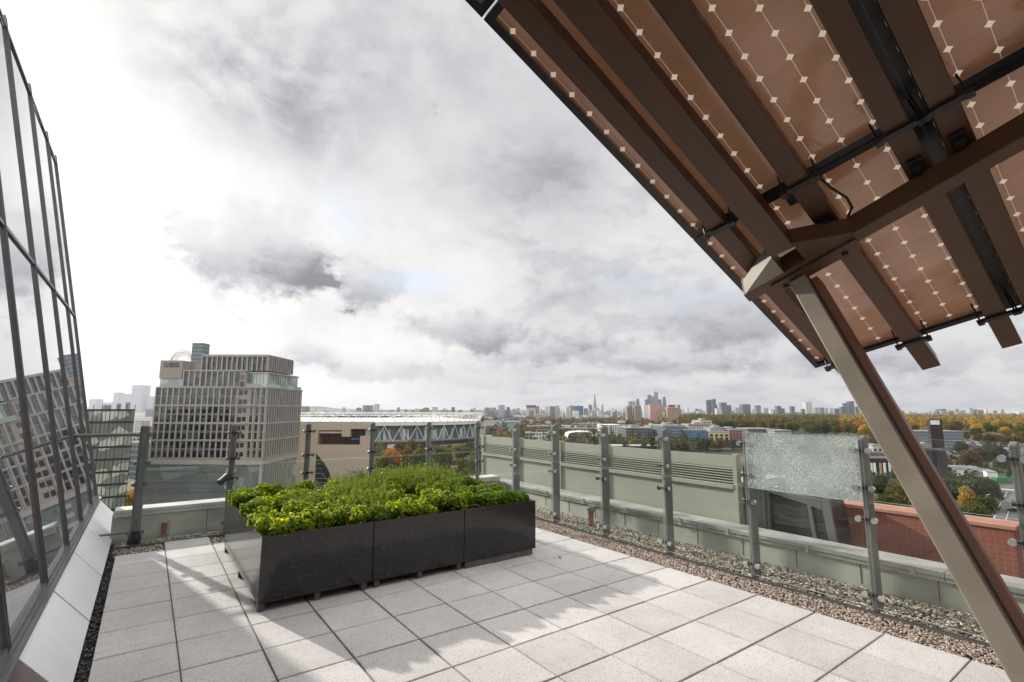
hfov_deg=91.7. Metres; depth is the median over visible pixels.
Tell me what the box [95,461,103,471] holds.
window
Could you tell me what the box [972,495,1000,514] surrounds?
tree
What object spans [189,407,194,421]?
window
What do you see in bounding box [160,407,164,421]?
window
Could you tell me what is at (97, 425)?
window
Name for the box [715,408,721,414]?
skyscraper
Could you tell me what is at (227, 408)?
window
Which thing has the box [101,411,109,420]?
window
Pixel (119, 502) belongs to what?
window
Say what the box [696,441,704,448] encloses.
tree
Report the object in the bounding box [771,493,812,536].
window pane
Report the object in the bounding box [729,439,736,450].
tree
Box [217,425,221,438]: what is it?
window
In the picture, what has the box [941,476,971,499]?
tree
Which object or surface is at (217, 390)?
window
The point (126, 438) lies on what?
window
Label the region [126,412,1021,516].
city ground
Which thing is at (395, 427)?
stadium
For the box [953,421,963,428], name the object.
tree
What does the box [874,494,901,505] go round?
tree
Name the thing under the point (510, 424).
warehouse
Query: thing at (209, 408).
window
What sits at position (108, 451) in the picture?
window
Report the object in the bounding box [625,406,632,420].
tower block
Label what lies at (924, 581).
parapet wall
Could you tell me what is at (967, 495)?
tree
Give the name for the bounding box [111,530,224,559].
back gravel bed
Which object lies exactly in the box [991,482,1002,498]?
tree
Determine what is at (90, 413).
window
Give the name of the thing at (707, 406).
skyscraper
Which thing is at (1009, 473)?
tree
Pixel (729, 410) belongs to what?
skyscraper
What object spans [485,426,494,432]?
building
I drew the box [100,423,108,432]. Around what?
window
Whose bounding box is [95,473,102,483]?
window
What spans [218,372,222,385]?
window
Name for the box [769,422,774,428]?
tree
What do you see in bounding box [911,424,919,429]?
tree
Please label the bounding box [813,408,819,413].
skyscraper
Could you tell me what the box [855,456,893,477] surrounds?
pavilion hall
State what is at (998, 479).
green container
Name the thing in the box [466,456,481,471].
tree
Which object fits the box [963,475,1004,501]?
tree
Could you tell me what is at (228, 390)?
window
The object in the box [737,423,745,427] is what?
tree
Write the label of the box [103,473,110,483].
window
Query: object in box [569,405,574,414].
tower block
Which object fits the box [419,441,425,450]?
tree
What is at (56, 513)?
glass facade
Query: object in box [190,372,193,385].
window
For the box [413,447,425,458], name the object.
tree
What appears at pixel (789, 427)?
tree
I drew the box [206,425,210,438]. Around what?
window
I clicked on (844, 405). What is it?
skyscraper
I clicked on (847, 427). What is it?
tree
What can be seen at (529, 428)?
building
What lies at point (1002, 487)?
cross road
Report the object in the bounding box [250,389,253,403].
window
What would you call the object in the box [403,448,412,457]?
tree
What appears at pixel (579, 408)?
tower block
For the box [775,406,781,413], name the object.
skyscraper
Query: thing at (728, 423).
tree
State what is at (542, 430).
building
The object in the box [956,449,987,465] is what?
tree
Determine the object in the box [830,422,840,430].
tree
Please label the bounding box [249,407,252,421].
window
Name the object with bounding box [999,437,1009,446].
tree
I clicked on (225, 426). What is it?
window
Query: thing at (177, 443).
window
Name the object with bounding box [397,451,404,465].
tree
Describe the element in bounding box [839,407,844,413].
skyscraper
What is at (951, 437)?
long building
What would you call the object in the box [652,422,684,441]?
office building
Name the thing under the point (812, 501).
window frame
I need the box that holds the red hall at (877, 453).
[853,451,884,471]
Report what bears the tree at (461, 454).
on the city ground at (811, 447)
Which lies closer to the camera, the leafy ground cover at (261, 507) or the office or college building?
the leafy ground cover at (261, 507)
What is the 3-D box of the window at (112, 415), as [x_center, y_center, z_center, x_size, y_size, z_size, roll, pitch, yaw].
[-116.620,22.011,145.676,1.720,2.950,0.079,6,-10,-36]
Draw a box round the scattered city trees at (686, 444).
[440,413,1015,452]
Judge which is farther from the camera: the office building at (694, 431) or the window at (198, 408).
the office building at (694, 431)
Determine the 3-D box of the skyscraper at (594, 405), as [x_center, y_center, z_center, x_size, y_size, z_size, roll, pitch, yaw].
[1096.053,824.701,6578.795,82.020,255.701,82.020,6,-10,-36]
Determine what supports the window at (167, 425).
in the office or college building
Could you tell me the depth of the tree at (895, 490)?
192.66 m
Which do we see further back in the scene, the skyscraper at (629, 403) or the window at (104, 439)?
the skyscraper at (629, 403)
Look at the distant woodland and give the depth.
1243.05 m
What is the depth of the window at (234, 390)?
174.18 m
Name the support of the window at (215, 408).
in the office or college building
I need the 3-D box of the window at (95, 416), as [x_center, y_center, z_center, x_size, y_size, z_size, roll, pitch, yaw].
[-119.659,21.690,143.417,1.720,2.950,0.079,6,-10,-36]
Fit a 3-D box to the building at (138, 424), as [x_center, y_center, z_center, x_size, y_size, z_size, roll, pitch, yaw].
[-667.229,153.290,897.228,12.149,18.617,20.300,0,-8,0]
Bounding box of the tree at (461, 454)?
[458,452,464,457]
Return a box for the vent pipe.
[586,506,594,526]
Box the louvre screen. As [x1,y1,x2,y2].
[482,435,785,524]
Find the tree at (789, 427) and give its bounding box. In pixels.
[786,424,793,430]
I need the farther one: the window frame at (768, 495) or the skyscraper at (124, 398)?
the skyscraper at (124, 398)
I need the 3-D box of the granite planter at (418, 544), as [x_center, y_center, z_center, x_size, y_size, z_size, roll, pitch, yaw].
[-1.625,2.265,6.096,1.025,0.630,2.320,6,-10,-36]
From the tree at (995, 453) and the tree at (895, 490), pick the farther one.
the tree at (995, 453)
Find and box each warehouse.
[483,421,501,431]
[507,421,519,432]
[597,424,610,434]
[609,424,620,435]
[948,465,982,479]
[978,468,997,478]
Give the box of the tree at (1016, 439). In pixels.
[1011,436,1020,442]
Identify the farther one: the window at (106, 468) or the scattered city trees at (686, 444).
the scattered city trees at (686, 444)
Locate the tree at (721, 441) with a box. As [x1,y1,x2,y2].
[716,439,726,445]
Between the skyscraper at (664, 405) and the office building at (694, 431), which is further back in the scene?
the skyscraper at (664, 405)
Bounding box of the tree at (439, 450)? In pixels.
[433,448,442,456]
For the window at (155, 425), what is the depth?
172.66 m
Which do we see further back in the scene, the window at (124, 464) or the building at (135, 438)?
the building at (135, 438)
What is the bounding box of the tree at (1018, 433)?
[1014,431,1023,437]
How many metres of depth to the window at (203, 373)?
175.08 m
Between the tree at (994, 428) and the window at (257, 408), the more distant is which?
the tree at (994, 428)
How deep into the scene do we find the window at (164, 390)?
174.18 m
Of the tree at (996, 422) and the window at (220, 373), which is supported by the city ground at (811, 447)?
the tree at (996, 422)
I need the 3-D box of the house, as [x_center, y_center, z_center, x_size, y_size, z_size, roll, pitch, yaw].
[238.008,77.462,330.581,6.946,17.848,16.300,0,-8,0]
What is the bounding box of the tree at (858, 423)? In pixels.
[853,420,862,425]
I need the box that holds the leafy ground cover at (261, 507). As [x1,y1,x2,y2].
[227,472,529,535]
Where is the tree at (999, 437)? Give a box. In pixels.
[994,435,1005,442]
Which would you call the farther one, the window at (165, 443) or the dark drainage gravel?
the window at (165, 443)
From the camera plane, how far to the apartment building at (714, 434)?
511.44 m
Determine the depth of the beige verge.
231.81 m
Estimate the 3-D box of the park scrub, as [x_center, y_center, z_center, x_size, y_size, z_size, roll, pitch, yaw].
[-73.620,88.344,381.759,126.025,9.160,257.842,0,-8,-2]
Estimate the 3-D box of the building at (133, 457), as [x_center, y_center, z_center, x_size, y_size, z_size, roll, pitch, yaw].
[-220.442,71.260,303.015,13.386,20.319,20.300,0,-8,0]
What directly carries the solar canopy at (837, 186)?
on the roof deck
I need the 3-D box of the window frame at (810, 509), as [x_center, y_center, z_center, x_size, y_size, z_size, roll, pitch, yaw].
[3.555,2.128,5.882,0.048,0.370,0.074,6,-10,-36]
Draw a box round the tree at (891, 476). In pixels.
[884,471,899,484]
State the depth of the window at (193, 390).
174.18 m
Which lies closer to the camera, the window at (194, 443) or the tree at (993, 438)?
the window at (194, 443)
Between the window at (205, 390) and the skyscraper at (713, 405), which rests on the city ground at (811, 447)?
the skyscraper at (713, 405)
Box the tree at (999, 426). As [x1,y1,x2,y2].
[996,424,1011,431]
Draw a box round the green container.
[991,476,1007,482]
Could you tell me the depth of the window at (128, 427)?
147.43 m
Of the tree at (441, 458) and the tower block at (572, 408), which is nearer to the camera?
the tree at (441, 458)
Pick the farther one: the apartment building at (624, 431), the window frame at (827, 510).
the apartment building at (624, 431)
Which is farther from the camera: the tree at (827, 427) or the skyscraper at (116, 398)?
the skyscraper at (116, 398)
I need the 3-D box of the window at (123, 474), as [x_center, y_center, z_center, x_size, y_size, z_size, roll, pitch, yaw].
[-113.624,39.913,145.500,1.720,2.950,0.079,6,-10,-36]
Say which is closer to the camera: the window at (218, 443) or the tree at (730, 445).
the window at (218, 443)
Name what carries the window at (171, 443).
in the office or college building
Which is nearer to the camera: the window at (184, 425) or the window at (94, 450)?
the window at (94, 450)
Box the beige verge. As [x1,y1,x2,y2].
[1007,491,1015,499]
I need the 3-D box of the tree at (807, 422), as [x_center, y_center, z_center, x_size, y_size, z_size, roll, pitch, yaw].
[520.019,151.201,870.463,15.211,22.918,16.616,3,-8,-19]
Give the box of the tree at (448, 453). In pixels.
[442,450,455,466]
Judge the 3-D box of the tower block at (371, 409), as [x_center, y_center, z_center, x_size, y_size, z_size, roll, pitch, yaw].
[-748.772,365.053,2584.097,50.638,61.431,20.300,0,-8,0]
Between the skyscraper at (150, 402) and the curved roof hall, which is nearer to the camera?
the curved roof hall
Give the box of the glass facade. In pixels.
[0,8,112,681]
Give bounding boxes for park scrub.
[373,442,481,476]
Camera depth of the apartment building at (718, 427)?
535.99 m
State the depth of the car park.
561.56 m
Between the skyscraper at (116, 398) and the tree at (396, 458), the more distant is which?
the skyscraper at (116, 398)
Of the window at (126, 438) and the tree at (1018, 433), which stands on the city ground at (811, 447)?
the tree at (1018, 433)
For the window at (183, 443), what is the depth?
171.69 m
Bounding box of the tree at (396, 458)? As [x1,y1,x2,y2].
[385,447,402,467]
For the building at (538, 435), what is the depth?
511.51 m
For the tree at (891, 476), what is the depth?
215.84 m
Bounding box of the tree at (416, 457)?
[402,452,424,467]
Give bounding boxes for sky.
[0,0,1023,413]
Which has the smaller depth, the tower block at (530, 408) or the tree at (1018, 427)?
the tree at (1018, 427)
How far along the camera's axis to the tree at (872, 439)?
547.29 m
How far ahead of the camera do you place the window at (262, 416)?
173.34 m
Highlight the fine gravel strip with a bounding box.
[535,519,1002,668]
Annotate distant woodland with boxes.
[677,412,1023,428]
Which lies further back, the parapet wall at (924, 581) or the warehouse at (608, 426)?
the warehouse at (608, 426)
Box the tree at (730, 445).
[727,442,734,447]
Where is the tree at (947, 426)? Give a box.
[942,421,957,429]
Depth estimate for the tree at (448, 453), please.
319.40 m
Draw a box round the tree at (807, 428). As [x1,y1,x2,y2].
[804,424,812,435]
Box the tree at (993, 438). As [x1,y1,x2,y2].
[980,434,998,443]
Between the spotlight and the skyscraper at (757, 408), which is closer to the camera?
the spotlight
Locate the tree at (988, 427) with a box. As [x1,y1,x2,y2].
[982,423,992,433]
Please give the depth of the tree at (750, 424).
957.98 m
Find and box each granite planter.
[224,502,373,612]
[366,491,463,587]
[407,491,535,568]
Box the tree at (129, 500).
[125,488,133,505]
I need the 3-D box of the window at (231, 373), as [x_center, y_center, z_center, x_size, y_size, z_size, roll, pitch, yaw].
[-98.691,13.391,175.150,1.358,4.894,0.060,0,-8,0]
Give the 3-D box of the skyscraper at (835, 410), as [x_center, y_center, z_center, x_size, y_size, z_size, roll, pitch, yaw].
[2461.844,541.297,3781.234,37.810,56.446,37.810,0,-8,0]
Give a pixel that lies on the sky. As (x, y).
(382, 199)
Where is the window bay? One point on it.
(818, 517)
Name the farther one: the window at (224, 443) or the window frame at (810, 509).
the window at (224, 443)
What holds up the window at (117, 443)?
in the office block at (111, 456)
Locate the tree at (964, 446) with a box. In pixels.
[950,441,970,454]
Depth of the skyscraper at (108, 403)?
5555.18 m
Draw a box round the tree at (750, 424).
[747,420,753,427]
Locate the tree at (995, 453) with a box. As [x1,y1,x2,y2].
[978,446,1004,465]
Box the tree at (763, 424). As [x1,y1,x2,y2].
[756,419,766,427]
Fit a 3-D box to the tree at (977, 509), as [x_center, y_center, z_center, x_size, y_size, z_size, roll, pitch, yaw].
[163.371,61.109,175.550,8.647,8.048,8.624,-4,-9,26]
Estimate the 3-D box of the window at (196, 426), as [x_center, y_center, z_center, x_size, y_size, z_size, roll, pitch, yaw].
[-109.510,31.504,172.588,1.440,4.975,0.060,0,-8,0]
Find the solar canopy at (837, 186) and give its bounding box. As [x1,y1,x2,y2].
[465,0,1023,681]
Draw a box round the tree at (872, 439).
[869,435,877,443]
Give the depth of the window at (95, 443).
142.46 m
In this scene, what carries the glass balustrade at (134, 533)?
on the back gravel bed at (133, 550)
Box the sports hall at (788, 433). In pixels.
[765,429,792,447]
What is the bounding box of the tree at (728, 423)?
[724,420,733,427]
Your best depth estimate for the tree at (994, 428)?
822.97 m
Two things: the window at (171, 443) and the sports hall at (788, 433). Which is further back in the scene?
the sports hall at (788, 433)
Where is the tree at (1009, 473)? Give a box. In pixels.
[1006,468,1011,476]
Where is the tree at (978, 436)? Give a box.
[973,433,982,440]
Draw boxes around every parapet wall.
[110,474,499,544]
[499,478,1023,615]
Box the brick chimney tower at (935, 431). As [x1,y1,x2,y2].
[926,418,944,448]
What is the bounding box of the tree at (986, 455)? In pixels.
[970,447,992,467]
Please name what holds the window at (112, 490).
in the office block at (111, 456)
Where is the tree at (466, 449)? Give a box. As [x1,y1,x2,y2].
[460,447,473,456]
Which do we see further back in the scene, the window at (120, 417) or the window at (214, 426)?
the window at (214, 426)
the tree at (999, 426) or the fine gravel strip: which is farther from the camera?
the tree at (999, 426)
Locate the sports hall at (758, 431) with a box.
[735,428,773,446]
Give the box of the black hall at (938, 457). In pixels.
[920,442,948,475]
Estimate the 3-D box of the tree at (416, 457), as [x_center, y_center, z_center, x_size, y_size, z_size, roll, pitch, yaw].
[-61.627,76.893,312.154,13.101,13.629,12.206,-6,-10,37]
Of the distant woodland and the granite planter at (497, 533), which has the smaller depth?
the granite planter at (497, 533)
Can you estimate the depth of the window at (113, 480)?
144.30 m
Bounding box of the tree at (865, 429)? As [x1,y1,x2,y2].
[857,424,871,434]
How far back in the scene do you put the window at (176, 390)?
174.18 m
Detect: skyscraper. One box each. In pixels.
[88,399,103,408]
[103,402,113,408]
[112,392,123,408]
[119,394,131,408]
[130,385,150,412]
[145,409,152,416]
[147,396,154,408]
[191,343,209,362]
[593,394,596,410]
[628,401,634,405]
[647,395,651,404]
[654,392,658,404]
[662,397,666,411]
[706,400,708,412]
[709,400,711,412]
[712,399,715,412]
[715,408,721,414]
[719,402,726,413]
[727,405,731,413]
[739,404,750,414]
[754,405,760,414]
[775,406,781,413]
[789,406,794,412]
[802,402,812,414]
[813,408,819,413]
[831,408,838,414]
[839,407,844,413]
[842,403,847,413]
[846,401,854,414]
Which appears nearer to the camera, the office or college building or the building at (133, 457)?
the office or college building
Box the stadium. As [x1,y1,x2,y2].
[300,412,483,445]
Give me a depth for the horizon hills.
8282.38 m
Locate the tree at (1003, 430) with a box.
[998,426,1012,434]
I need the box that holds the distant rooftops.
[301,405,1023,420]
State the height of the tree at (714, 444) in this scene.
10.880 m
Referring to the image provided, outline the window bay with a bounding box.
[742,466,851,543]
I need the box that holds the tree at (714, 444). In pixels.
[709,440,720,450]
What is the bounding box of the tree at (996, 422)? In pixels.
[990,419,1001,425]
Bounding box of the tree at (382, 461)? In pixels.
[376,453,394,468]
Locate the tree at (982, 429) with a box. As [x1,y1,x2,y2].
[975,426,985,433]
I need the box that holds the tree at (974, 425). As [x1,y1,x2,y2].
[969,423,985,431]
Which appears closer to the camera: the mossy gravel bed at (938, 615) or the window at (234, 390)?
the mossy gravel bed at (938, 615)
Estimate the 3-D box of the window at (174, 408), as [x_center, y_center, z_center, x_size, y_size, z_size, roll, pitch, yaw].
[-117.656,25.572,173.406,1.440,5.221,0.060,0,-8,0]
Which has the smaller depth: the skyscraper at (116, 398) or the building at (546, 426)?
the building at (546, 426)
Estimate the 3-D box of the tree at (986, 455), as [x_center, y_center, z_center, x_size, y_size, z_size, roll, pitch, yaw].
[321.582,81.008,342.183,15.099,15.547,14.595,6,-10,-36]
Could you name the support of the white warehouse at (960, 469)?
on the city ground at (811, 447)
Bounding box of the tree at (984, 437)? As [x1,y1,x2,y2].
[981,435,991,445]
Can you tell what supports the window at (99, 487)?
in the office block at (111, 456)
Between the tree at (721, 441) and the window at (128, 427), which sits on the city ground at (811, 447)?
the tree at (721, 441)
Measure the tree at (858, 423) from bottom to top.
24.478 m
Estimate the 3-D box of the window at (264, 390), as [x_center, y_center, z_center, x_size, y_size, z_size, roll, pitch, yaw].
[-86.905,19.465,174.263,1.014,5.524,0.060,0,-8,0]
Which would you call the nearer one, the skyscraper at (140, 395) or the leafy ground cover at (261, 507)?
the leafy ground cover at (261, 507)
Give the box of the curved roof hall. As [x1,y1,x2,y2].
[565,431,594,443]
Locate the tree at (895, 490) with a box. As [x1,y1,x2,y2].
[884,478,912,506]
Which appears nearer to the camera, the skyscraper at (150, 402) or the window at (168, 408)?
the window at (168, 408)
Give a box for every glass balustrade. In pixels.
[73,421,483,547]
[481,422,1023,637]
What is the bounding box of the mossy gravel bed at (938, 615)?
[535,506,988,642]
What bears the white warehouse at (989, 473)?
on the city ground at (811, 447)
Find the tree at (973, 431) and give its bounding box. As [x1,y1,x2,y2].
[969,428,979,435]
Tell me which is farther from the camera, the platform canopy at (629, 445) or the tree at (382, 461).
the platform canopy at (629, 445)
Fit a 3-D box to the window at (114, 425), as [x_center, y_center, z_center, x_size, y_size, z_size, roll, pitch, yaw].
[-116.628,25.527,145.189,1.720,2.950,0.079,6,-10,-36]
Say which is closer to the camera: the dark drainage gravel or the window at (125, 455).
the dark drainage gravel
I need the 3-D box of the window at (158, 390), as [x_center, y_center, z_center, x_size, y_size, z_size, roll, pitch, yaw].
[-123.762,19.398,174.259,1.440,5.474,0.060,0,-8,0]
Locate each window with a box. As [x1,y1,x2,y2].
[88,411,92,420]
[91,423,99,433]
[91,437,98,446]
[92,449,96,458]
[93,411,101,420]
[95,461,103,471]
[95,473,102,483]
[97,448,105,458]
[97,486,100,496]
[98,437,106,445]
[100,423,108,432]
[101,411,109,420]
[101,486,109,496]
[101,498,108,506]
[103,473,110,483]
[104,460,112,470]
[105,448,113,458]
[107,437,114,445]
[108,423,116,432]
[108,498,116,508]
[110,411,117,420]
[110,485,117,495]
[111,472,119,482]
[112,460,120,470]
[114,448,121,457]
[115,436,123,445]
[117,423,124,432]
[117,497,124,506]
[118,411,125,420]
[118,484,126,494]
[119,472,127,482]
[121,460,128,469]
[122,447,130,457]
[123,436,131,445]
[125,423,132,432]
[126,411,133,420]
[151,442,155,456]
[153,424,157,438]
[154,407,158,421]
[156,389,160,403]
[157,442,161,456]
[158,424,163,438]
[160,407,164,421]
[162,389,166,403]
[163,442,167,456]
[164,424,168,438]
[166,407,170,421]
[168,389,172,403]
[168,442,173,456]
[170,424,174,438]
[172,407,176,421]
[174,389,178,403]
[174,442,179,456]
[176,424,180,438]
[178,407,182,421]
[179,389,183,403]
[180,442,185,456]
[182,424,186,438]
[184,372,188,385]
[184,407,188,421]
[185,389,189,403]
[186,442,190,456]
[188,424,192,438]
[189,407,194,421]
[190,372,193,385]
[191,389,195,403]
[192,442,196,456]
[194,424,198,438]
[195,372,199,385]
[195,407,199,421]
[197,389,201,403]
[198,442,202,456]
[200,425,204,438]
[201,372,205,385]
[201,407,205,421]
[203,389,207,403]
[204,442,208,456]
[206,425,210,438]
[207,372,210,385]
[207,407,211,421]
[209,389,213,403]
[210,442,214,456]
[211,425,215,438]
[212,372,216,385]
[213,407,217,421]
[214,389,218,403]
[216,442,220,456]
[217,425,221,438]
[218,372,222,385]
[219,407,223,421]
[220,389,224,403]
[222,442,226,456]
[223,425,227,438]
[224,372,227,385]
[225,407,229,421]
[226,389,230,403]
[229,372,233,385]
[230,407,234,421]
[232,389,236,403]
[235,372,239,385]
[247,442,249,456]
[248,424,251,438]
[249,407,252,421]
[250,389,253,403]
[252,442,255,456]
[254,425,257,438]
[255,407,258,421]
[256,389,259,403]
[258,442,261,456]
[260,425,262,438]
[261,407,264,421]
[262,389,265,403]
[315,454,330,488]
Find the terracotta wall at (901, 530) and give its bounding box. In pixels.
[844,499,1023,578]
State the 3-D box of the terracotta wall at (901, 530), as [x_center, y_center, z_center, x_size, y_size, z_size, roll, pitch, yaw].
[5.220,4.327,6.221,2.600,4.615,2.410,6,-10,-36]
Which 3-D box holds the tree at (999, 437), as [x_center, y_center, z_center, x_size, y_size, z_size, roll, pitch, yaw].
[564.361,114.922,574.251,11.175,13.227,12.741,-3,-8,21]
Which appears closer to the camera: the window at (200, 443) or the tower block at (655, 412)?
the window at (200, 443)
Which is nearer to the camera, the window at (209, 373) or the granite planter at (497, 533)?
the granite planter at (497, 533)
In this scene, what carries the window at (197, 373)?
in the office or college building
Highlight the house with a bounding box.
[856,443,882,451]
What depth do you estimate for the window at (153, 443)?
171.69 m
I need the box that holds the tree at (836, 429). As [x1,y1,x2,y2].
[832,425,842,435]
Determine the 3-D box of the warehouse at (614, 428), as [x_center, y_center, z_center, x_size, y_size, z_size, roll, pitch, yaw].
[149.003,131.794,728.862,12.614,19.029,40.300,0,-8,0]
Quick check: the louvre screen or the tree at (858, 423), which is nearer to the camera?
the louvre screen
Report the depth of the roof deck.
4.59 m
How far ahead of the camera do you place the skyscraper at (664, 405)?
6163.21 m
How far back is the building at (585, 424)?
966.92 m
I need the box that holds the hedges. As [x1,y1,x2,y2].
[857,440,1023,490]
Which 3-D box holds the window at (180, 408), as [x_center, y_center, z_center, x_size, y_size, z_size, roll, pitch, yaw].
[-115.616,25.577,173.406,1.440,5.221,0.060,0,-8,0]
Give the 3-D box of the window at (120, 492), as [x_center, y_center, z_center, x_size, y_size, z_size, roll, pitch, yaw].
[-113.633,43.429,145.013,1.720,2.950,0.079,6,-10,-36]
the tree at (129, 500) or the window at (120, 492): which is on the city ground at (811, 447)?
the tree at (129, 500)
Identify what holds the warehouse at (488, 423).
on the city ground at (811, 447)
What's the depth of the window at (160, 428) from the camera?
172.58 m
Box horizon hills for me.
[310,406,525,411]
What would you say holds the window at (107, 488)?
in the office block at (111, 456)
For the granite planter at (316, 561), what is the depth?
4.59 m
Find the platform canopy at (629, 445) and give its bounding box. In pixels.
[611,444,657,445]
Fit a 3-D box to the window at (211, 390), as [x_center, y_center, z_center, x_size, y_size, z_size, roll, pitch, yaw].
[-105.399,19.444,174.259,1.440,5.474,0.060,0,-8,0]
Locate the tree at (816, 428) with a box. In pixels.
[809,422,823,436]
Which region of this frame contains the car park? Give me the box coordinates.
[946,440,1023,455]
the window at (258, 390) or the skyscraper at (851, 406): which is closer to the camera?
the window at (258, 390)
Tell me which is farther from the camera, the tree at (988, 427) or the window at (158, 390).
the tree at (988, 427)
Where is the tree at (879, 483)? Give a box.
[871,474,888,495]
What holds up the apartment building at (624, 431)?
on the city ground at (811, 447)
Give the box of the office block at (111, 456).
[88,402,135,512]
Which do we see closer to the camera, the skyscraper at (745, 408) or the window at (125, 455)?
the window at (125, 455)
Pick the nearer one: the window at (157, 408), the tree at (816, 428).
the window at (157, 408)
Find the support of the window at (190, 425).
in the office or college building
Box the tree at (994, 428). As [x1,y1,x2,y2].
[992,425,997,431]
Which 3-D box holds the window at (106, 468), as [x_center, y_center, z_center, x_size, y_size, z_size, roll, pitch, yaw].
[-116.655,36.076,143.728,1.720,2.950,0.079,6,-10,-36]
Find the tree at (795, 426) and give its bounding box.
[788,421,797,433]
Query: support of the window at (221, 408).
in the office or college building
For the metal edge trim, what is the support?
on the roof deck
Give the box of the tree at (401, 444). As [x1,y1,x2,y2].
[395,441,406,449]
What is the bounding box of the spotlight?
[217,473,230,537]
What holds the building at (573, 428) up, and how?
on the city ground at (811, 447)
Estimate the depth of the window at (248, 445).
171.69 m
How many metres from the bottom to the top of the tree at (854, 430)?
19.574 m
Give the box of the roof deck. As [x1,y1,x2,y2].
[75,514,1003,681]
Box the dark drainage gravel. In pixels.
[73,557,113,681]
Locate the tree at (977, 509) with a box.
[960,503,992,517]
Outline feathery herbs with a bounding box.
[226,458,478,519]
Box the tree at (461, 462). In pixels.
[456,458,466,470]
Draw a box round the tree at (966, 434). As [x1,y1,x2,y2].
[963,431,971,438]
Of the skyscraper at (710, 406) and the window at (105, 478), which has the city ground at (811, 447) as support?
the skyscraper at (710, 406)
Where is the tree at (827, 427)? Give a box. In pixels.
[819,422,832,436]
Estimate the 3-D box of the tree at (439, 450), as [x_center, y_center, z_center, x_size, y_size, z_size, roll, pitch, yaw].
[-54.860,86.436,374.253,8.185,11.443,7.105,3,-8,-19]
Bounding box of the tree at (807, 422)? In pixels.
[803,421,812,428]
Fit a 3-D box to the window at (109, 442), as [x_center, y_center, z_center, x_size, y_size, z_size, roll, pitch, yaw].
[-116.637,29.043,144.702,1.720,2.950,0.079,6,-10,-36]
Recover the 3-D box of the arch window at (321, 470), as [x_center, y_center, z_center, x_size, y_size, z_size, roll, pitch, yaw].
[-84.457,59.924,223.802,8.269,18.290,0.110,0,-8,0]
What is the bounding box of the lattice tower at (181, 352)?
[170,349,190,359]
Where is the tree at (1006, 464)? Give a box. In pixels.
[991,456,1010,472]
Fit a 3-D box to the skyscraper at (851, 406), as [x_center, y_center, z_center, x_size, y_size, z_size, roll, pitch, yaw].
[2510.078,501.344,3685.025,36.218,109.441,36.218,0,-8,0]
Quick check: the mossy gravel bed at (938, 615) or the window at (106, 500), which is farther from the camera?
the window at (106, 500)
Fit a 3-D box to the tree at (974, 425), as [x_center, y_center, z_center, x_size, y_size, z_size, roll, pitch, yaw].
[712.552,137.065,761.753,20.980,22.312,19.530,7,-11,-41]
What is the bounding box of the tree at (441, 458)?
[434,452,450,468]
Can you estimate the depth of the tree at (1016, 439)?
546.60 m
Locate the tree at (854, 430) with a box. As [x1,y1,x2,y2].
[851,425,860,436]
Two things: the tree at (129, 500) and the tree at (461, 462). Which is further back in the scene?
the tree at (461, 462)
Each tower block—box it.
[362,405,373,411]
[374,404,379,411]
[526,405,535,415]
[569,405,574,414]
[575,405,582,414]
[583,408,587,414]
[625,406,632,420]
[633,405,641,420]
[648,404,662,423]
[665,405,678,423]
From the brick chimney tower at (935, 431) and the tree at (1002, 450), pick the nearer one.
the brick chimney tower at (935, 431)
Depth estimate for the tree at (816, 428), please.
758.89 m
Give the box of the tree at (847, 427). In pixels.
[841,423,852,435]
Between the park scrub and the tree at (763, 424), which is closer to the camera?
the park scrub
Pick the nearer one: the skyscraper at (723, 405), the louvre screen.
the louvre screen
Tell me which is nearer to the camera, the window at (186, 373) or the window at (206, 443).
the window at (206, 443)
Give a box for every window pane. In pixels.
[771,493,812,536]
[813,507,827,538]
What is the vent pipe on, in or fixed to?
on the roof deck
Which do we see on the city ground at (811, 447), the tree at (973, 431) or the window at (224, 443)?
the tree at (973, 431)
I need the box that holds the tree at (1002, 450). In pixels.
[981,443,1009,456]
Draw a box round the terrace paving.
[88,527,1009,681]
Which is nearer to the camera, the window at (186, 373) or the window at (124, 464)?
the window at (124, 464)
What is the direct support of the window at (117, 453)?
in the office block at (111, 456)
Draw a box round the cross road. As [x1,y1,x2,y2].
[999,485,1013,492]
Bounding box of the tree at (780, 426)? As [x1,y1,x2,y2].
[775,423,785,429]
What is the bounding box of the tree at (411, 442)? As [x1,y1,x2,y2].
[405,439,417,448]
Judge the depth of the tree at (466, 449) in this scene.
393.57 m
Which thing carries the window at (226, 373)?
in the office or college building
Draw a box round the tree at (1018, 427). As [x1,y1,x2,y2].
[1012,424,1023,433]
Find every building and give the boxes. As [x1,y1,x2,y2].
[128,440,150,476]
[132,431,150,441]
[134,421,149,430]
[143,354,302,504]
[295,421,370,488]
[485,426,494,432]
[525,432,531,437]
[526,427,543,431]
[527,425,552,428]
[532,432,547,440]
[535,429,551,436]
[559,427,596,431]
[579,423,600,427]
[618,425,650,441]
[644,423,653,436]
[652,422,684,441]
[681,422,715,428]
[682,426,707,448]
[692,418,711,423]
[703,425,727,430]
[707,429,729,449]
[725,427,742,448]
[913,430,963,449]
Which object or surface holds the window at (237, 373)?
in the office or college building
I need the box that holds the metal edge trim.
[113,517,993,651]
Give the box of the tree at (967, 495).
[958,485,975,505]
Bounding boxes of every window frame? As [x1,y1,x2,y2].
[765,488,772,529]
[768,488,821,509]
[807,505,817,537]
[820,498,838,542]
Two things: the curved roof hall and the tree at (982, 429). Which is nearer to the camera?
the curved roof hall
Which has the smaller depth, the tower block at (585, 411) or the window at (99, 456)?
the window at (99, 456)
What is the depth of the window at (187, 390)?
174.18 m

